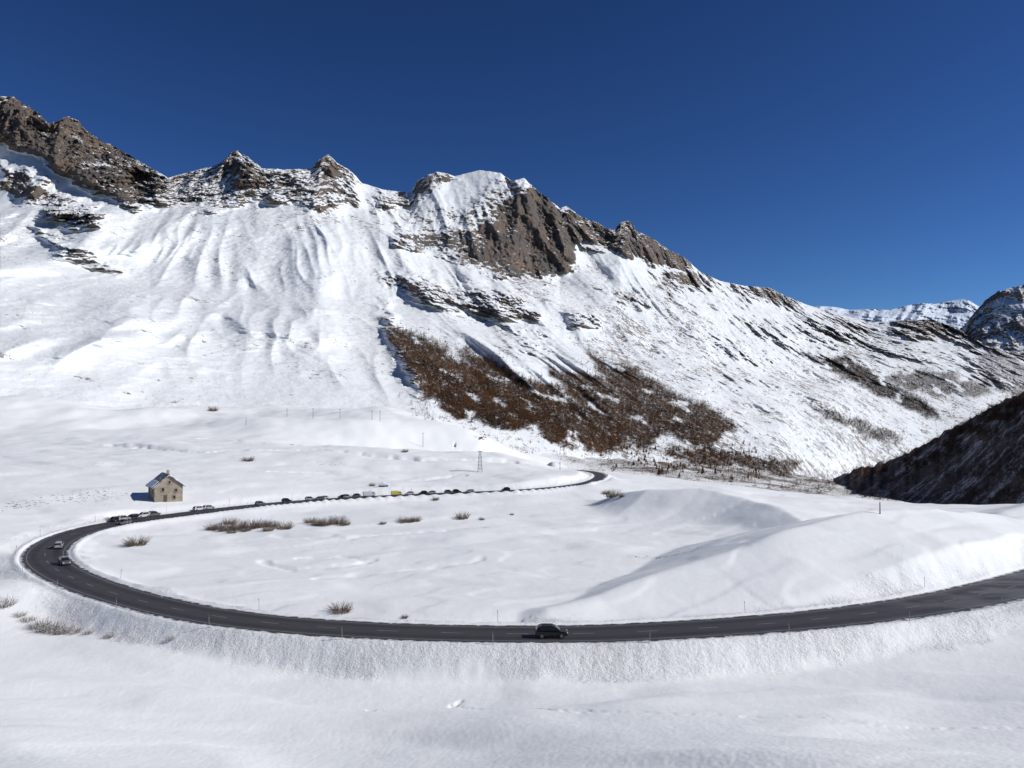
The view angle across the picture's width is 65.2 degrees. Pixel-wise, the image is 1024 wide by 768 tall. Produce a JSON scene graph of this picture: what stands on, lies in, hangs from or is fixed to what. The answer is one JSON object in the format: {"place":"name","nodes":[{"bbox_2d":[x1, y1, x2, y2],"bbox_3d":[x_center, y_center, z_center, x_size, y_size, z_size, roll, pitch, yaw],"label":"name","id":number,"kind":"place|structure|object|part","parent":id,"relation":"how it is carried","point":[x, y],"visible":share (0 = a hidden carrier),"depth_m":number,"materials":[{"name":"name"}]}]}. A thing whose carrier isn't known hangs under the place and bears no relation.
{"place":"outdoors","nodes":[
{"label":"outdoors","id":0,"kind":"place"},
{"bbox_2d":[0,395,1023,767],"bbox_3d":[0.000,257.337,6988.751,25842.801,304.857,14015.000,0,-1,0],"label":"ground","id":1,"kind":"structure","parent":0,"point":[652,545],"depth_m":125.83,"materials":[{"name":"white snow"}]},
{"bbox_2d":[0,595,21,607],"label":"shrub","id":2,"kind":"object","parent":1,"relation":"on","point":[5,604],"visible":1,"depth_m":126.16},
{"bbox_2d":[13,611,27,616],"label":"shrub","id":3,"kind":"object","parent":1,"relation":"on","point":[15,615],"visible":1,"depth_m":123.94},
{"bbox_2d":[19,615,38,622],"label":"shrub","id":4,"kind":"object","parent":1,"relation":"on","point":[35,618],"visible":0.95,"depth_m":123.03,"materials":[{"name":"brown plant"}]},
{"bbox_2d":[25,617,51,628],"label":"shrub","id":5,"kind":"object","parent":1,"relation":"on","point":[30,625],"visible":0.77,"depth_m":120.46,"materials":[{"name":"brown plant"}]},
{"bbox_2d":[30,615,61,631],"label":"shrub","id":6,"kind":"object","parent":1,"relation":"on","point":[45,624],"visible":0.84,"depth_m":119.72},
{"bbox_2d":[40,618,68,633],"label":"shrub","id":7,"kind":"object","parent":1,"relation":"on","point":[47,629],"visible":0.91,"depth_m":119.27,"materials":[{"name":"brown plant"}]},
{"bbox_2d":[48,620,76,634],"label":"shrub","id":8,"kind":"object","parent":1,"relation":"on","point":[60,631],"visible":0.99,"depth_m":118.87,"materials":[{"name":"brown plant"}]},
{"bbox_2d":[66,624,85,634],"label":"shrub","id":9,"kind":"object","parent":1,"relation":"on","point":[78,629],"visible":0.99,"depth_m":118.93,"materials":[{"name":"brown plant"}]},
{"bbox_2d":[81,628,92,634],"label":"shrub","id":10,"kind":"object","parent":1,"relation":"on","point":[84,633],"visible":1,"depth_m":118.22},
{"bbox_2d":[101,630,115,638],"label":"shrub","id":11,"kind":"object","parent":1,"relation":"on","point":[105,636],"visible":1,"depth_m":115.64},
{"bbox_2d":[122,540,139,546],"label":"shrub","id":12,"kind":"object","parent":1,"relation":"on","point":[128,545],"visible":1,"depth_m":179.32,"materials":[{"name":"brown plant"}]},
{"bbox_2d":[121,535,151,545],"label":"shrub","id":13,"kind":"object","parent":1,"relation":"on","point":[139,540],"visible":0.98,"depth_m":180.82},
{"bbox_2d":[146,470,185,501],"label":"house","id":14,"kind":"structure","parent":1,"relation":"on","point":[164,487],"depth_m":237.67,"materials":[{"name":"stone"}]},
{"bbox_2d":[205,523,219,530],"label":"shrub","id":15,"kind":"object","parent":1,"relation":"on","point":[209,528],"visible":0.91,"depth_m":207.32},
{"bbox_2d":[207,406,219,410],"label":"shrub","id":16,"kind":"object","parent":1,"relation":"on","point":[212,409],"visible":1,"depth_m":643.00,"materials":[{"name":"brown plant"}]},
{"bbox_2d":[209,522,224,529],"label":"shrub","id":17,"kind":"object","parent":1,"relation":"on","point":[220,527],"visible":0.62,"depth_m":209.39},
{"bbox_2d":[214,524,233,531],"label":"shrub","id":18,"kind":"object","parent":1,"relation":"on","point":[225,529],"visible":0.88,"depth_m":206.36,"materials":[{"name":"brown plant"}]},
{"bbox_2d":[220,517,239,524],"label":"shrub","id":19,"kind":"object","parent":1,"relation":"on","point":[226,521],"visible":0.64,"depth_m":214.69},
{"bbox_2d":[225,518,249,530],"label":"shrub","id":20,"kind":"object","parent":1,"relation":"on","point":[240,525],"visible":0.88,"depth_m":207.60,"materials":[{"name":"brown plant"}]},
{"bbox_2d":[239,526,252,531],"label":"shrub","id":21,"kind":"object","parent":1,"relation":"on","point":[244,529],"visible":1,"depth_m":205.71,"materials":[{"name":"brown plant"}]},
{"bbox_2d":[240,457,253,461],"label":"shrub","id":22,"kind":"object","parent":1,"relation":"on","point":[246,459],"visible":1,"depth_m":323.81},
{"bbox_2d":[236,517,263,528],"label":"shrub","id":23,"kind":"object","parent":1,"relation":"on","point":[256,526],"visible":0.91,"depth_m":208.94,"materials":[{"name":"brown plant"}]},
{"bbox_2d":[252,518,274,526],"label":"shrub","id":24,"kind":"object","parent":1,"relation":"on","point":[268,523],"visible":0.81,"depth_m":211.59,"materials":[{"name":"brown plant"}]},
{"bbox_2d":[258,524,276,531],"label":"shrub","id":25,"kind":"object","parent":1,"relation":"on","point":[268,529],"visible":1,"depth_m":205.12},
{"bbox_2d":[264,520,280,527],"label":"shrub","id":26,"kind":"object","parent":1,"relation":"on","point":[272,524],"visible":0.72,"depth_m":211.77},
{"bbox_2d":[274,520,294,529],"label":"shrub","id":27,"kind":"object","parent":1,"relation":"on","point":[286,526],"visible":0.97,"depth_m":209.26,"materials":[{"name":"brown plant"}]},
{"bbox_2d":[303,517,316,523],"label":"shrub","id":28,"kind":"object","parent":1,"relation":"on","point":[307,520],"visible":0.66,"depth_m":218.08,"materials":[{"name":"brown plant"}]},
{"bbox_2d":[309,518,325,525],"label":"shrub","id":29,"kind":"object","parent":1,"relation":"on","point":[313,523],"visible":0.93,"depth_m":215.43,"materials":[{"name":"brown plant"}]},
{"bbox_2d":[313,518,333,525],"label":"shrub","id":30,"kind":"object","parent":1,"relation":"on","point":[328,523],"visible":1,"depth_m":214.48,"materials":[{"name":"brown plant"}]},
{"bbox_2d":[324,598,352,613],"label":"shrub","id":31,"kind":"object","parent":1,"relation":"on","point":[346,609],"visible":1,"depth_m":124.08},
{"bbox_2d":[328,514,350,524],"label":"shrub","id":32,"kind":"object","parent":1,"relation":"on","point":[336,522],"visible":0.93,"depth_m":216.52,"materials":[{"name":"brown plant"}]},
{"bbox_2d":[339,520,351,525],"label":"shrub","id":33,"kind":"object","parent":1,"relation":"on","point":[345,523],"visible":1,"depth_m":215.01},
{"bbox_2d":[378,482,388,486],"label":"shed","id":34,"kind":"structure","parent":1,"relation":"on","point":[383,484],"depth_m":276.50,"materials":[{"name":"white wood"}]},
{"bbox_2d":[395,516,410,522],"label":"shrub","id":35,"kind":"object","parent":1,"relation":"on","point":[400,520],"visible":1,"depth_m":221.11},
{"bbox_2d":[403,517,416,522],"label":"shrub","id":36,"kind":"object","parent":1,"relation":"on","point":[412,521],"visible":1,"depth_m":221.81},
{"bbox_2d":[410,516,421,521],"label":"shrub","id":37,"kind":"object","parent":1,"relation":"on","point":[419,518],"visible":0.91,"depth_m":223.49,"materials":[{"name":"brown plant"}]},
{"bbox_2d":[451,511,469,519],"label":"shrub","id":38,"kind":"object","parent":1,"relation":"on","point":[460,515],"visible":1,"depth_m":229.31,"materials":[{"name":"brown plant"}]},
{"bbox_2d":[602,489,624,497],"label":"shrub","id":39,"kind":"object","parent":1,"relation":"on","point":[611,495],"visible":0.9,"depth_m":260.88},
{"bbox_2d":[0,96,1023,478],"bbox_3d":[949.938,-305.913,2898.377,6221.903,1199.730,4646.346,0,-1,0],"label":"mountain","id":40,"kind":"structure","parent":0,"point":[230,280],"depth_m":1863.23,"materials":[{"name":"white snow"}]},
{"bbox_2d":[385,319,801,487],"bbox_3d":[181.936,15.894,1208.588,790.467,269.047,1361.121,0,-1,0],"label":"larch forest","id":41,"kind":"object","parent":40,"relation":"on","point":[490,417],"visible":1,"depth_m":1137.51,"materials":[{"name":"brown plant"}]},
{"bbox_2d":[398,340,898,487],"bbox_3d":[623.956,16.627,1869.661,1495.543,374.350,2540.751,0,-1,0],"label":"scattered wood","id":42,"kind":"object","parent":40,"relation":"on","point":[675,468],"visible":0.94,"depth_m":1111.30,"materials":[{"name":"brown plant"}]},
{"bbox_2d":[791,343,1023,444],"bbox_3d":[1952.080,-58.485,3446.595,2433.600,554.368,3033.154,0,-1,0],"label":"larch forest","id":43,"kind":"object","parent":40,"relation":"on","point":[875,387],"visible":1,"depth_m":3055.08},
{"bbox_2d":[0,0,1023,309],"label":"sky","id":44,"kind":"structure","parent":0,"point":[844,154],"materials":[{"name":"blue"}]},
{"bbox_2d":[19,470,1023,643],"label":"road","id":45,"kind":"structure","parent":0,"point":[928,604],"depth_m":118.34,"materials":[{"name":"grey asphalt"}]},
{"bbox_2d":[54,541,63,548],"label":"car","id":46,"kind":"object","parent":45,"relation":"on","point":[59,544],"visible":1,"depth_m":171.51,"materials":[{"name":"silver metal"}]},
{"bbox_2d":[58,556,70,565],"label":"car","id":47,"kind":"object","parent":45,"relation":"on","point":[62,560],"visible":1,"depth_m":155.11,"materials":[{"name":"grey paint"}]},
{"bbox_2d":[110,516,119,521],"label":"car","id":48,"kind":"object","parent":45,"relation":"on","point":[114,518],"visible":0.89,"depth_m":210.18,"materials":[{"name":"black paint"}]},
{"bbox_2d":[117,518,131,524],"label":"car","id":49,"kind":"object","parent":45,"relation":"on","point":[124,521],"visible":0.98,"depth_m":205.70,"materials":[{"name":"grey paint"}]},
{"bbox_2d":[118,515,130,520],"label":"car","id":50,"kind":"object","parent":45,"relation":"on","point":[121,517],"visible":0.81,"depth_m":212.06,"materials":[{"name":"silver metal"}]},
{"bbox_2d":[127,513,139,518],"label":"car","id":51,"kind":"object","parent":45,"relation":"on","point":[135,515],"visible":0.9,"depth_m":215.59,"materials":[{"name":"black paint"}]},
{"bbox_2d":[139,511,149,517],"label":"car","id":52,"kind":"object","parent":45,"relation":"on","point":[144,513],"visible":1,"depth_m":218.13,"materials":[{"name":"white paint"}]},
{"bbox_2d":[149,511,160,515],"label":"car","id":53,"kind":"object","parent":45,"relation":"on","point":[152,513],"visible":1,"depth_m":220.28,"materials":[{"name":"grey paint"}]},
{"bbox_2d":[192,506,204,510],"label":"car","id":54,"kind":"object","parent":45,"relation":"on","point":[196,508],"visible":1,"depth_m":231.13,"materials":[{"name":"white paint"}]},
{"bbox_2d":[202,505,214,509],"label":"car","id":55,"kind":"object","parent":45,"relation":"on","point":[206,507],"visible":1,"depth_m":233.64,"materials":[{"name":"silver metal"}]},
{"bbox_2d":[255,501,265,504],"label":"car","id":56,"kind":"object","parent":45,"relation":"on","point":[258,502],"visible":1,"depth_m":243.51,"materials":[{"name":"grey paint"}]},
{"bbox_2d":[281,498,291,501],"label":"car","id":57,"kind":"object","parent":45,"relation":"on","point":[285,500],"visible":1,"depth_m":250.46,"materials":[{"name":"black paint"}]},
{"bbox_2d":[305,496,314,499],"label":"car","id":58,"kind":"object","parent":45,"relation":"on","point":[309,498],"visible":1,"depth_m":254.94,"materials":[{"name":"silver metal"}]},
{"bbox_2d":[351,493,360,497],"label":"car","id":59,"kind":"object","parent":45,"relation":"on","point":[356,495],"visible":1,"depth_m":263.05,"materials":[{"name":"grey paint"}]},
{"bbox_2d":[363,491,375,496],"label":"truck","id":60,"kind":"object","parent":45,"relation":"on","point":[368,493],"visible":1,"depth_m":264.87,"materials":[{"name":"white paint"}]},
{"bbox_2d":[391,491,401,495],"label":"truck","id":61,"kind":"object","parent":45,"relation":"on","point":[393,493],"visible":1,"depth_m":268.05,"materials":[{"name":"yellow paint"}]},
{"bbox_2d":[26,472,1022,640],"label":"road marking","id":62,"kind":"object","parent":45,"relation":"on","point":[460,626],"visible":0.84,"depth_m":118.80,"materials":[{"name":"paint"}]},
{"bbox_2d":[535,623,567,638],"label":"car","id":63,"kind":"object","parent":45,"relation":"on","point":[542,630],"visible":1,"depth_m":107.27,"materials":[{"name":"black paint"}]},
{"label":"side window","id":64,"kind":"part","parent":63,"relation":"part of","materials":[{"name":"black glass"}]},
{"bbox_2d":[816,299,978,328],"bbox_3d":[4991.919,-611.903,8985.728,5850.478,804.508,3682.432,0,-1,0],"label":"mountain","id":65,"kind":"structure","parent":0,"point":[957,314],"depth_m":8860.50,"materials":[{"name":"white snow"}]},
{"bbox_2d":[803,389,1023,503],"bbox_3d":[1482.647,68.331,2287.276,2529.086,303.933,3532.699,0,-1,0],"label":"wood","id":66,"kind":"object","parent":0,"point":[990,468],"visible":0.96,"depth_m":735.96,"materials":[{"name":"brown plant"}]},
{"bbox_2d":[833,392,1023,504],"bbox_3d":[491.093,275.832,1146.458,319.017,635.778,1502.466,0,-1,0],"label":"hill","id":67,"kind":"structure","parent":0,"point":[895,466],"depth_m":812.64,"materials":[{"name":"black plant"}]},
{"bbox_2d":[959,285,1023,354],"bbox_3d":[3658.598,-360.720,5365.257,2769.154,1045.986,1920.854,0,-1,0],"label":"mountain","id":68,"kind":"structure","parent":0,"point":[996,319],"depth_m":5086.95,"materials":[{"name":"white snow"}]}
]}

